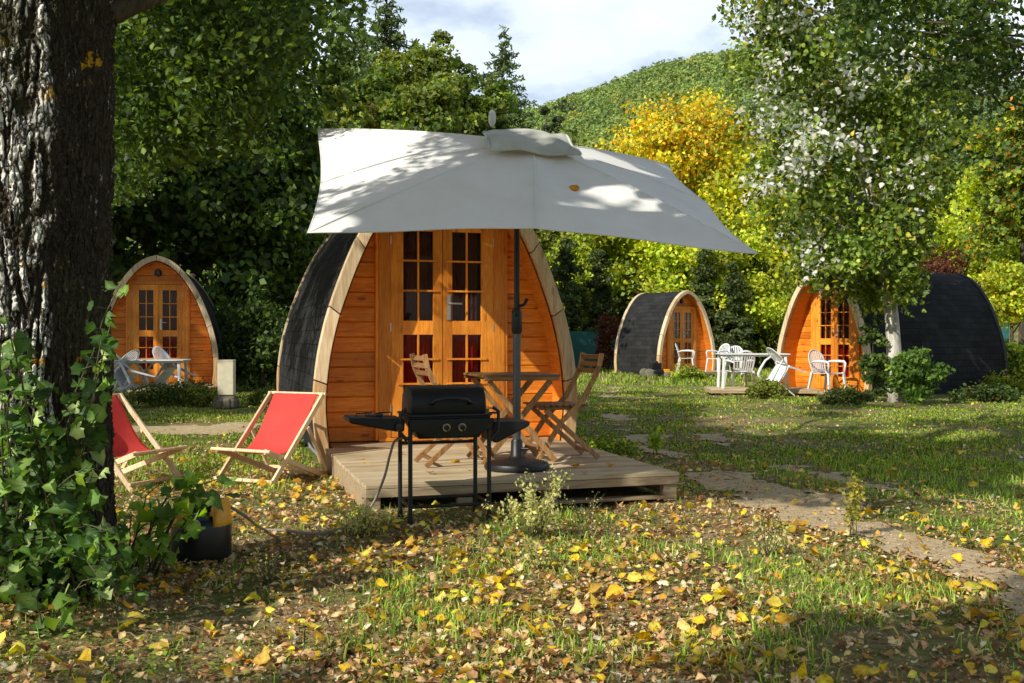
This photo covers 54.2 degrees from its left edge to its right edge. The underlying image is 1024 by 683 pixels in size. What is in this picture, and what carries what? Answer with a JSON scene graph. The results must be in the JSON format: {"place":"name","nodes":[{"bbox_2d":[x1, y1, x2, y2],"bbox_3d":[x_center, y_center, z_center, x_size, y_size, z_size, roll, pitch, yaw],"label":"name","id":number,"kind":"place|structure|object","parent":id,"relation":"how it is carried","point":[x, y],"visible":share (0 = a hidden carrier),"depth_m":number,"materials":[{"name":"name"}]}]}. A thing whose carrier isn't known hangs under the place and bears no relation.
{"place":"outdoors","nodes":[
{"label":"outdoors","id":0,"kind":"place"},
{"bbox_2d":[237,360,775,385],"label":"grass","id":1,"kind":"structure","parent":0,"point":[711,379],"depth_m":28.05,"materials":[{"name":"green plant"}]},
{"bbox_2d":[0,347,1023,682],"bbox_3d":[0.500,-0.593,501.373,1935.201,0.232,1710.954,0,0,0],"label":"ground","id":2,"kind":"structure","parent":0,"point":[248,613],"depth_m":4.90,"materials":[{"name":"green plant"}]},
{"bbox_2d":[16,565,97,637],"bbox_3d":[-1.687,0.985,3.743,0.308,0.283,0.199,0,0,0],"label":"leafy sprout","id":3,"kind":"object","parent":2,"relation":"on","point":[28,600],"visible":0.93,"depth_m":3.72,"materials":[{"name":"green plant"}]},
{"bbox_2d":[0,280,128,604],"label":"climbing shrub","id":4,"kind":"object","parent":2,"relation":"on","point":[52,494],"visible":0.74,"depth_m":3.92,"materials":[{"name":"green plant"}]},
{"bbox_2d":[0,513,148,619],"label":"shrub","id":5,"kind":"object","parent":2,"relation":"on","point":[90,543],"visible":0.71,"depth_m":3.87,"materials":[{"name":"green plant"}]},
{"bbox_2d":[114,350,148,392],"bbox_3d":[-6.852,0.615,17.678,0.870,0.608,0.602,-31,-6,10],"label":"plastic chair","id":6,"kind":"object","parent":2,"relation":"on","point":[121,376],"visible":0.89,"depth_m":17.64,"materials":[{"name":"white plastic"}]},
{"bbox_2d":[111,393,187,491],"bbox_3d":[-3.041,0.778,7.860,0.750,0.702,0.600,0,0,25],"label":"deckchair","id":7,"kind":"object","parent":2,"relation":"on","point":[128,445],"visible":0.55,"depth_m":8.00,"materials":[{"name":"red fabric"}]},
{"bbox_2d":[114,359,190,393],"bbox_3d":[-6.600,0.687,18.102,1.400,0.721,0.800,0,0,-8],"label":"plastic table","id":8,"kind":"object","parent":2,"relation":"on","point":[180,361],"visible":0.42,"depth_m":17.84,"materials":[{"name":"white plastic"}]},
{"bbox_2d":[109,164,209,292],"bbox_3d":[-12.634,-6.538,29.751,8.770,15.213,8.462,0,0,-29],"label":"tree","id":9,"kind":"object","parent":2,"relation":"on","point":[121,250],"visible":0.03,"depth_m":28.90,"materials":[{"name":"green plant"}]},
{"bbox_2d":[111,255,224,387],"bbox_3d":[-7.792,-0.351,22.631,2.442,2.844,4.504,0,0,-14],"label":"camping pod","id":10,"kind":"object","parent":2,"relation":"on","point":[165,304],"visible":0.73,"depth_m":20.74,"materials":[{"name":"wood"}]},
{"bbox_2d":[133,284,157,381],"bbox_3d":[-7.580,-0.167,20.666,0.493,2.020,0.059,0,0,-14],"label":"door","id":11,"kind":"structure","parent":10,"relation":"in","point":[137,333],"depth_m":20.65,"materials":[{"name":"brown wood"}]},
{"bbox_2d":[158,285,182,381],"bbox_3d":[-7.088,-0.168,20.755,0.493,2.020,0.114,0,0,-14],"label":"door","id":12,"kind":"structure","parent":10,"relation":"in","point":[178,333],"depth_m":20.77,"materials":[{"name":"brown wood"}]},
{"bbox_2d":[0,0,336,601],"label":"old tree","id":13,"kind":"object","parent":2,"relation":"on","point":[193,81],"visible":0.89,"depth_m":4.45,"materials":[{"name":"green plant"}]},
{"bbox_2d":[141,346,196,393],"bbox_3d":[-6.366,0.586,18.337,0.870,0.607,0.602,38,9,5],"label":"plastic chair","id":14,"kind":"object","parent":2,"relation":"on","point":[166,374],"visible":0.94,"depth_m":18.27,"materials":[{"name":"white plastic"}]},
{"bbox_2d":[130,376,215,406],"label":"bush","id":15,"kind":"object","parent":2,"relation":"on","point":[168,392],"visible":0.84,"depth_m":16.70,"materials":[{"name":"green plant"}]},
{"bbox_2d":[116,461,241,574],"bbox_3d":[-1.589,0.845,4.709,0.540,0.523,0.460,0,0,-41],"label":"leafy sprout","id":16,"kind":"object","parent":2,"relation":"on","point":[159,517],"visible":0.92,"depth_m":4.70,"materials":[{"name":"green plant"}]},
{"bbox_2d":[176,385,219,406],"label":"bush","id":17,"kind":"object","parent":2,"relation":"on","point":[205,396],"visible":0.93,"depth_m":16.57,"materials":[{"name":"green plant"}]},
{"bbox_2d":[170,497,231,564],"bbox_3d":[-1.599,0.964,5.148,0.304,0.320,0.315,0,0,-10],"label":"gas bottle","id":18,"kind":"object","parent":2,"relation":"on","point":[213,542],"visible":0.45,"depth_m":5.04,"materials":[{"name":"black metal"}]},
{"bbox_2d":[108,25,297,294],"bbox_3d":[-9.945,-6.789,27.397,6.726,15.766,9.776,0,0,30],"label":"tree","id":19,"kind":"object","parent":2,"relation":"on","point":[154,216],"visible":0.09,"depth_m":25.93,"materials":[{"name":"green plant"}]},
{"bbox_2d":[194,299,258,383],"bbox_3d":[-6.772,0.067,24.321,2.175,2.244,2.109,0,0,0],"label":"shrub","id":20,"kind":"object","parent":2,"relation":"on","point":[220,311],"visible":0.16,"depth_m":24.11,"materials":[{"name":"green plant"}]},
{"bbox_2d":[214,360,239,408],"bbox_3d":[-4.679,0.704,16.403,0.408,0.809,0.395,0,0,-6],"label":"utility post","id":21,"kind":"object","parent":2,"relation":"on","point":[227,398],"visible":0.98,"depth_m":16.29,"materials":[{"name":"concrete"}]},
{"bbox_2d":[115,0,379,381],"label":"tree","id":22,"kind":"object","parent":2,"relation":"on","point":[260,226],"visible":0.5,"depth_m":25.45,"materials":[{"name":"green plant"}]},
{"bbox_2d":[217,285,288,389],"bbox_3d":[-5.331,0.041,22.101,2.520,2.557,2.507,0,0,0],"label":"shrub","id":23,"kind":"object","parent":2,"relation":"on","point":[259,338],"visible":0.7,"depth_m":21.68,"materials":[{"name":"green plant"}]},
{"bbox_2d":[156,105,353,308],"bbox_3d":[-10.233,-6.555,36.825,9.425,15.274,8.736,0,0,0],"label":"tree","id":24,"kind":"object","parent":2,"relation":"on","point":[328,125],"depth_m":35.74,"materials":[{"name":"green plant"}]},
{"bbox_2d":[210,391,327,484],"bbox_3d":[-1.917,0.767,7.961,0.600,0.702,0.750,0,0,26],"label":"deckchair","id":25,"kind":"object","parent":2,"relation":"on","point":[288,417],"visible":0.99,"depth_m":8.07,"materials":[{"name":"red fabric"}]},
{"bbox_2d":[254,103,332,319],"bbox_3d":[-6.710,-3.089,30.111,5.176,8.414,4.106,0,0,-25],"label":"tree","id":26,"kind":"object","parent":2,"relation":"on","point":[282,298],"visible":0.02,"depth_m":29.34,"materials":[{"name":"green plant"}]},
{"bbox_2d":[268,9,366,308],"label":"tree","id":27,"kind":"object","parent":2,"relation":"on","point":[355,71],"depth_m":65.75,"materials":[{"name":"green plant"}]},
{"bbox_2d":[230,437,407,534],"bbox_3d":[-1.156,0.843,5.798,0.356,0.503,1.341,0,0,44],"label":"gas hose","id":28,"kind":"object","parent":2,"relation":"on","point":[248,518],"visible":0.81,"depth_m":5.72,"materials":[{"name":"rubber"}]},
{"bbox_2d":[301,36,366,126],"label":"tree","id":29,"kind":"object","parent":2,"relation":"on","point":[345,75],"visible":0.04,"depth_m":57.62,"materials":[{"name":"green plant"}]},
{"bbox_2d":[319,85,367,128],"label":"tree","id":30,"kind":"object","parent":2,"relation":"on","point":[354,111],"visible":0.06,"depth_m":49.60,"materials":[{"name":"green plant"}]},
{"bbox_2d":[333,497,393,537],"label":"dry plant","id":31,"kind":"object","parent":2,"relation":"on","point":[363,519],"visible":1,"depth_m":5.69,"materials":[{"name":"green plant"}]},
{"bbox_2d":[359,101,385,128],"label":"tree","id":32,"kind":"object","parent":2,"relation":"on","point":[371,122],"visible":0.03,"depth_m":51.53,"materials":[{"name":"green plant"}]},
{"bbox_2d":[352,61,404,128],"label":"tree","id":33,"kind":"object","parent":2,"relation":"on","point":[376,84],"visible":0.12,"depth_m":56.48,"materials":[{"name":"green plant"}]},
{"bbox_2d":[350,0,419,86],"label":"tree","id":34,"kind":"object","parent":2,"relation":"on","point":[395,38],"visible":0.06,"depth_m":71.51,"materials":[{"name":"green plant"}]},
{"bbox_2d":[372,48,423,121],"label":"tree","id":35,"kind":"object","parent":2,"relation":"on","point":[392,57],"visible":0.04,"depth_m":63.25,"materials":[{"name":"green plant"}]},
{"bbox_2d":[377,81,463,133],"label":"tree","id":36,"kind":"object","parent":2,"relation":"on","point":[430,103],"visible":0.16,"depth_m":48.23,"materials":[{"name":"green plant"}]},
{"bbox_2d":[276,229,577,463],"bbox_3d":[-1.252,-0.312,11.306,2.442,2.844,4.804,0,0,-17],"label":"camping pod","id":37,"kind":"object","parent":2,"relation":"on","point":[369,313],"visible":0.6,"depth_m":9.34,"materials":[{"name":"wood"}]},
{"bbox_2d":[390,230,441,437],"bbox_3d":[-0.887,-0.127,9.262,0.493,2.020,0.059,0,0,-17],"label":"door","id":38,"kind":"structure","parent":37,"relation":"in","point":[398,327],"depth_m":9.22,"materials":[{"name":"brown wood"}]},
{"bbox_2d":[442,229,493,417],"bbox_3d":[-0.402,-0.128,9.381,0.493,2.020,0.114,0,0,-17],"label":"door","id":39,"kind":"structure","parent":37,"relation":"in","point":[484,327],"depth_m":9.39,"materials":[{"name":"brown wood"}]},
{"bbox_2d":[392,29,472,122],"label":"tree","id":40,"kind":"object","parent":2,"relation":"on","point":[427,64],"visible":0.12,"depth_m":59.04,"materials":[{"name":"green plant"}]},
{"bbox_2d":[343,384,529,525],"bbox_3d":[-0.458,0.687,6.171,1.120,0.837,0.438,0,0,-17],"label":"gas barbecue","id":41,"kind":"object","parent":2,"relation":"on","point":[440,411],"visible":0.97,"depth_m":6.06,"materials":[{"name":"black metal"}]},
{"bbox_2d":[410,67,509,135],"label":"tree","id":42,"kind":"object","parent":2,"relation":"on","point":[471,123],"visible":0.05,"depth_m":53.29,"materials":[{"name":"green plant"}]},
{"bbox_2d":[477,77,519,135],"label":"tree","id":43,"kind":"object","parent":2,"relation":"on","point":[495,89],"visible":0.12,"depth_m":55.91,"materials":[{"name":"green plant"}]},
{"bbox_2d":[325,441,678,512],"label":"wooden terrace","id":44,"kind":"structure","parent":2,"relation":"on","point":[354,473],"depth_m":7.06,"materials":[{"name":"brown wood"}]},
{"bbox_2d":[409,353,493,467],"bbox_3d":[-0.453,0.509,7.544,0.558,0.836,0.422,0,0,-19],"label":"folding chair","id":45,"kind":"object","parent":44,"relation":"on","point":[425,364],"visible":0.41,"depth_m":7.42,"materials":[{"name":"brown wood"}]},
{"bbox_2d":[463,372,560,464],"bbox_3d":[-0.010,0.588,7.782,0.610,0.680,0.608,0,0,-17],"label":"folding table","id":46,"kind":"object","parent":44,"relation":"on","point":[529,378],"visible":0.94,"depth_m":7.58,"materials":[{"name":"brown wood"}]},
{"bbox_2d":[307,109,757,472],"bbox_3d":[0.031,-0.444,7.403,3.077,2.735,2.703,0,0,-7],"label":"parasol","id":47,"kind":"object","parent":44,"relation":"on","point":[386,180],"visible":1,"depth_m":6.73,"materials":[{"name":"fabric"}]},
{"bbox_2d":[523,352,603,459],"bbox_3d":[0.393,0.507,7.939,0.558,0.836,0.422,0,0,-17],"label":"folding chair","id":48,"kind":"object","parent":44,"relation":"on","point":[550,408],"visible":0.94,"depth_m":7.82,"materials":[{"name":"brown wood"}]},
{"bbox_2d":[478,24,537,128],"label":"tree","id":49,"kind":"object","parent":2,"relation":"on","point":[502,67],"visible":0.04,"depth_m":69.81,"materials":[{"name":"green plant"}]},
{"bbox_2d":[0,438,1023,682],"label":"leaf crumbs","id":50,"kind":"object","parent":2,"relation":"on","point":[544,592],"visible":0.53,"depth_m":4.33,"materials":[{"name":"brown plant"}]},
{"bbox_2d":[0,412,1023,682],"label":"ground cover","id":51,"kind":"object","parent":2,"relation":"on","point":[486,566],"visible":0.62,"depth_m":5.53,"materials":[{"name":"green plant"}]},
{"bbox_2d":[0,391,1023,682],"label":"fallen leaves","id":52,"kind":"object","parent":2,"relation":"on","point":[510,665],"depth_m":4.34,"materials":[{"name":"plant"}]},
{"bbox_2d":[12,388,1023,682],"bbox_3d":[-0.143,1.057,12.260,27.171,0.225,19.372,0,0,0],"label":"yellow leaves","id":53,"kind":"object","parent":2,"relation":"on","point":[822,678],"visible":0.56,"depth_m":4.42,"materials":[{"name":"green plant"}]},
{"bbox_2d":[481,463,572,538],"bbox_3d":[0.128,0.901,5.633,0.460,0.421,0.482,0,0,37],"label":"dry plant","id":54,"kind":"object","parent":2,"relation":"on","point":[532,507],"visible":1,"depth_m":5.58,"materials":[{"name":"green plant"}]},
{"bbox_2d":[519,537,554,573],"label":"dry plant","id":55,"kind":"object","parent":2,"relation":"on","point":[536,558],"visible":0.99,"depth_m":4.89,"materials":[{"name":"beige plant"}]},
{"bbox_2d":[535,99,574,237],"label":"tree","id":56,"kind":"object","parent":2,"relation":"on","point":[545,110],"visible":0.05,"depth_m":80.09,"materials":[{"name":"green plant"}]},
{"bbox_2d":[533,126,586,266],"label":"tree","id":57,"kind":"object","parent":2,"relation":"on","point":[546,238],"visible":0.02,"depth_m":47.01,"materials":[{"name":"green plant"}]},
{"bbox_2d":[550,237,587,331],"bbox_3d":[2.076,-1.365,38.069,1.831,5.223,1.924,0,0,0],"label":"shrub","id":58,"kind":"object","parent":2,"relation":"on","point":[570,297],"visible":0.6,"depth_m":37.74,"materials":[{"name":"green plant"}]},
{"bbox_2d":[545,232,640,330],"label":"tree","id":59,"kind":"object","parent":2,"relation":"on","point":[586,246],"visible":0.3,"depth_m":41.68,"materials":[{"name":"green plant"}]},
{"bbox_2d":[569,331,617,367],"bbox_3d":[2.793,0.294,37.305,3.273,1.450,0.083,0,0,-10],"label":"fence","id":60,"kind":"object","parent":2,"relation":"on","point":[581,341],"visible":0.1,"depth_m":37.28,"materials":[{"name":"teal metal"}]},
{"bbox_2d":[579,249,620,331],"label":"shrub","id":61,"kind":"object","parent":2,"relation":"on","point":[601,299],"visible":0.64,"depth_m":39.24,"materials":[{"name":"green plant"}]},
{"bbox_2d":[591,312,620,369],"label":"shrub","id":62,"kind":"object","parent":2,"relation":"on","point":[609,329],"visible":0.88,"depth_m":35.85,"materials":[{"name":"brown plant"}]},
{"bbox_2d":[586,434,643,456],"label":"bush","id":63,"kind":"object","parent":2,"relation":"on","point":[606,445],"visible":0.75,"depth_m":9.47,"materials":[{"name":"green plant"}]},
{"bbox_2d":[614,269,649,326],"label":"shrub","id":64,"kind":"object","parent":2,"relation":"on","point":[623,305],"visible":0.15,"depth_m":40.26,"materials":[{"name":"green plant"}]},
{"bbox_2d":[614,290,715,375],"bbox_3d":[5.018,-0.217,32.895,2.442,2.844,2.254,0,0,-33],"label":"camping pod","id":65,"kind":"object","parent":2,"relation":"on","point":[655,326],"visible":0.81,"depth_m":32.36,"materials":[{"name":"wood"}]},
{"bbox_2d":[671,309,681,370],"bbox_3d":[5.265,-0.037,32.058,0.493,2.020,0.059,0,0,-33],"label":"door","id":66,"kind":"structure","parent":65,"relation":"in","point":[673,339],"depth_m":32.05,"materials":[{"name":"brown wood"}]},
{"bbox_2d":[682,309,693,369],"bbox_3d":[5.698,-0.038,32.306,0.493,2.020,0.114,0,0,-33],"label":"door","id":67,"kind":"structure","parent":65,"relation":"in","point":[691,311],"depth_m":32.32,"materials":[{"name":"brown wood"}]},
{"bbox_2d":[583,211,764,350],"bbox_3d":[6.418,-2.431,41.024,7.350,7.037,8.484,0,0,0],"label":"tree","id":68,"kind":"object","parent":2,"relation":"on","point":[661,267],"visible":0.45,"depth_m":39.29,"materials":[{"name":"green plant"}]},
{"bbox_2d":[579,86,796,252],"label":"tree","id":69,"kind":"object","parent":2,"relation":"on","point":[679,144],"visible":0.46,"depth_m":43.91,"materials":[{"name":"yellow plant"}]},
{"bbox_2d":[670,362,708,379],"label":"bush","id":70,"kind":"object","parent":2,"relation":"on","point":[684,372],"visible":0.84,"depth_m":28.43,"materials":[{"name":"green plant"}]},
{"bbox_2d":[688,249,724,369],"bbox_3d":[7.245,-1.116,37.502,1.673,4.952,1.802,0,0,0],"label":"shrub","id":71,"kind":"object","parent":2,"relation":"on","point":[707,272],"visible":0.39,"depth_m":37.24,"materials":[{"name":"green plant"}]},
{"bbox_2d":[711,262,756,370],"bbox_3d":[8.199,-0.788,37.001,1.784,4.353,1.676,0,0,0],"label":"shrub","id":72,"kind":"object","parent":2,"relation":"on","point":[735,325],"visible":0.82,"depth_m":36.69,"materials":[{"name":"green plant"}]},
{"bbox_2d":[677,224,797,367],"bbox_3d":[8.792,-1.693,38.643,5.415,5.697,4.992,0,0,0],"label":"tree","id":73,"kind":"object","parent":2,"relation":"on","point":[765,312],"visible":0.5,"depth_m":37.70,"materials":[{"name":"green plant"}]},
{"bbox_2d":[724,350,755,386],"bbox_3d":[4.957,0.619,21.712,0.602,0.870,0.607,0,0,-10],"label":"plastic chair","id":74,"kind":"object","parent":2,"relation":"on","point":[745,371],"visible":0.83,"depth_m":21.53,"materials":[{"name":"white plastic"}]},
{"bbox_2d":[694,132,809,363],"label":"tree","id":75,"kind":"object","parent":2,"relation":"on","point":[735,211],"visible":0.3,"depth_m":42.45,"materials":[{"name":"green plant"}]},
{"bbox_2d":[740,240,782,367],"bbox_3d":[9.564,-1.417,38.965,2.031,5.340,1.986,0,0,0],"label":"shrub","id":76,"kind":"object","parent":2,"relation":"on","point":[774,345],"visible":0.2,"depth_m":38.70,"materials":[{"name":"green plant"}]},
{"bbox_2d":[704,386,818,393],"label":"wooden terrace","id":77,"kind":"structure","parent":2,"relation":"on","point":[793,390],"depth_m":20.28,"materials":[{"name":"brown wood"}]},
{"bbox_2d":[715,353,790,388],"bbox_3d":[4.980,0.608,20.752,1.420,0.721,0.750,0,0,3],"label":"plastic table","id":78,"kind":"object","parent":77,"relation":"on","point":[784,355],"visible":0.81,"depth_m":20.45,"materials":[{"name":"white plastic"}]},
{"bbox_2d":[757,347,807,395],"bbox_3d":[5.324,0.582,20.008,0.870,0.607,0.602,30,-2,-20],"label":"plastic chair","id":79,"kind":"object","parent":77,"relation":"on","point":[780,369],"visible":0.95,"depth_m":19.96,"materials":[{"name":"white plastic"}]},
{"bbox_2d":[743,509,788,556],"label":"dry plant","id":80,"kind":"object","parent":2,"relation":"on","point":[760,546],"visible":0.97,"depth_m":5.31,"materials":[{"name":"beige plant"}]},
{"bbox_2d":[745,376,789,398],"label":"bush","id":81,"kind":"object","parent":2,"relation":"on","point":[763,388],"visible":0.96,"depth_m":18.78,"materials":[{"name":"green plant"}]},
{"bbox_2d":[807,349,846,392],"bbox_3d":[6.396,0.611,20.387,0.620,0.896,0.626,0,0,-35],"label":"plastic chair","id":82,"kind":"object","parent":2,"relation":"on","point":[813,361],"visible":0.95,"depth_m":20.41,"materials":[{"name":"white plastic"}]},
{"bbox_2d":[815,381,878,405],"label":"bush","id":83,"kind":"object","parent":2,"relation":"on","point":[853,396],"visible":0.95,"depth_m":17.30,"materials":[{"name":"green plant"}]},
{"bbox_2d":[842,470,865,538],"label":"dry plant","id":84,"kind":"object","parent":2,"relation":"on","point":[855,495],"visible":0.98,"depth_m":5.75,"materials":[{"name":"green plant"}]},
{"bbox_2d":[712,0,1017,402],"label":"poplar tree","id":85,"kind":"object","parent":2,"relation":"on","point":[877,273],"visible":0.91,"depth_m":17.85,"materials":[{"name":"green plant"}]},
{"bbox_2d":[770,144,959,292],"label":"tree","id":86,"kind":"object","parent":2,"relation":"on","point":[799,196],"visible":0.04,"depth_m":40.92,"materials":[{"name":"green plant"}]},
{"bbox_2d":[856,318,891,401],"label":"bush","id":87,"kind":"object","parent":2,"relation":"on","point":[867,364],"visible":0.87,"depth_m":18.52,"materials":[{"name":"green plant"}]},
{"bbox_2d":[777,272,1007,396],"bbox_3d":[8.507,-0.180,22.303,4.903,2.844,2.442,0,0,-33],"label":"camping pod","id":88,"kind":"object","parent":2,"relation":"on","point":[956,326],"visible":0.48,"depth_m":21.71,"materials":[{"name":"wood"}]},
{"bbox_2d":[815,294,834,388],"bbox_3d":[6.717,0.000,21.439,0.059,2.020,0.493,0,0,-33],"label":"door","id":89,"kind":"structure","parent":88,"relation":"in","point":[819,341],"depth_m":21.46,"materials":[{"name":"brown wood"}]},
{"bbox_2d":[834,294,853,388],"bbox_3d":[6.965,0.002,20.999,0.114,2.020,0.493,0,0,-33],"label":"door","id":90,"kind":"structure","parent":88,"relation":"in","point":[843,341],"depth_m":21.02,"materials":[{"name":"brown wood"}]},
{"bbox_2d":[882,345,955,405],"bbox_3d":[7.297,0.644,18.033,1.191,1.157,0.935,0,0,0],"label":"bush","id":91,"kind":"object","parent":2,"relation":"on","point":[905,368],"visible":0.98,"depth_m":17.91,"materials":[{"name":"green plant"}]},
{"bbox_2d":[829,0,1023,138],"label":"tree","id":92,"kind":"object","parent":2,"relation":"on","point":[988,41],"visible":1,"depth_m":11.57,"materials":[{"name":"green plant"}]},
{"bbox_2d":[899,71,982,227],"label":"tree","id":93,"kind":"object","parent":2,"relation":"on","point":[971,104],"visible":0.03,"depth_m":73.61,"materials":[{"name":"green plant"}]},
{"bbox_2d":[917,246,987,292],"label":"shrub","id":94,"kind":"object","parent":2,"relation":"on","point":[942,266],"visible":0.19,"depth_m":34.67,"materials":[{"name":"brown plant"}]},
{"bbox_2d":[900,166,1020,294],"bbox_3d":[17.753,-2.754,37.931,6.854,7.840,4.758,0,0,0],"label":"tree","id":95,"kind":"object","parent":2,"relation":"on","point":[951,235],"visible":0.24,"depth_m":37.36,"materials":[{"name":"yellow plant"}]},
{"bbox_2d":[945,110,1008,231],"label":"tree","id":96,"kind":"object","parent":2,"relation":"on","point":[972,158],"visible":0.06,"depth_m":70.54,"materials":[{"name":"green plant"}]},
{"bbox_2d":[945,378,1023,402],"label":"bush","id":97,"kind":"object","parent":2,"relation":"on","point":[986,393],"visible":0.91,"depth_m":18.72,"materials":[{"name":"green plant"}]},
{"bbox_2d":[958,91,1023,349],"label":"tree","id":98,"kind":"object","parent":2,"relation":"on","point":[1000,197],"visible":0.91,"depth_m":33.99,"materials":[{"name":"green plant"}]},
{"bbox_2d":[977,257,1023,343],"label":"tree","id":99,"kind":"object","parent":2,"relation":"on","point":[1006,280],"visible":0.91,"depth_m":30.54,"materials":[{"name":"yellow plant"}]},
{"bbox_2d":[979,369,1023,393],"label":"bush","id":100,"kind":"object","parent":2,"relation":"on","point":[1019,383],"visible":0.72,"depth_m":21.33,"materials":[{"name":"green plant"}]},
{"bbox_2d":[1004,339,1023,380],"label":"shrub","id":101,"kind":"object","parent":2,"relation":"on","point":[1015,354],"visible":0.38,"depth_m":24.64,"materials":[{"name":"green plant"}]},
{"bbox_2d":[114,382,1023,478],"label":"grass","id":102,"kind":"structure","parent":0,"point":[685,402],"depth_m":12.17,"materials":[{"name":"green plant"}]},
{"bbox_2d":[132,387,1023,616],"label":"dirt path","id":103,"kind":"structure","parent":0,"point":[766,496],"depth_m":6.92,"materials":[{"name":"grey gravel"}]},
{"bbox_2d":[217,66,1018,346],"bbox_3d":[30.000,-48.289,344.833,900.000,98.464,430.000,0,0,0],"label":"hill","id":104,"kind":"structure","parent":0,"point":[1015,333],"depth_m":140.81,"materials":[{"name":"green plant"}]},
{"bbox_2d":[112,47,1023,331],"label":"hillside wood","id":105,"kind":"object","parent":104,"relation":"on","point":[596,111],"visible":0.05,"depth_m":289.38,"materials":[{"name":"green plant"}]},
{"bbox_2d":[297,0,1023,114],"label":"sky","id":106,"kind":"structure","parent":0,"point":[564,47],"materials":[{"name":"white"}]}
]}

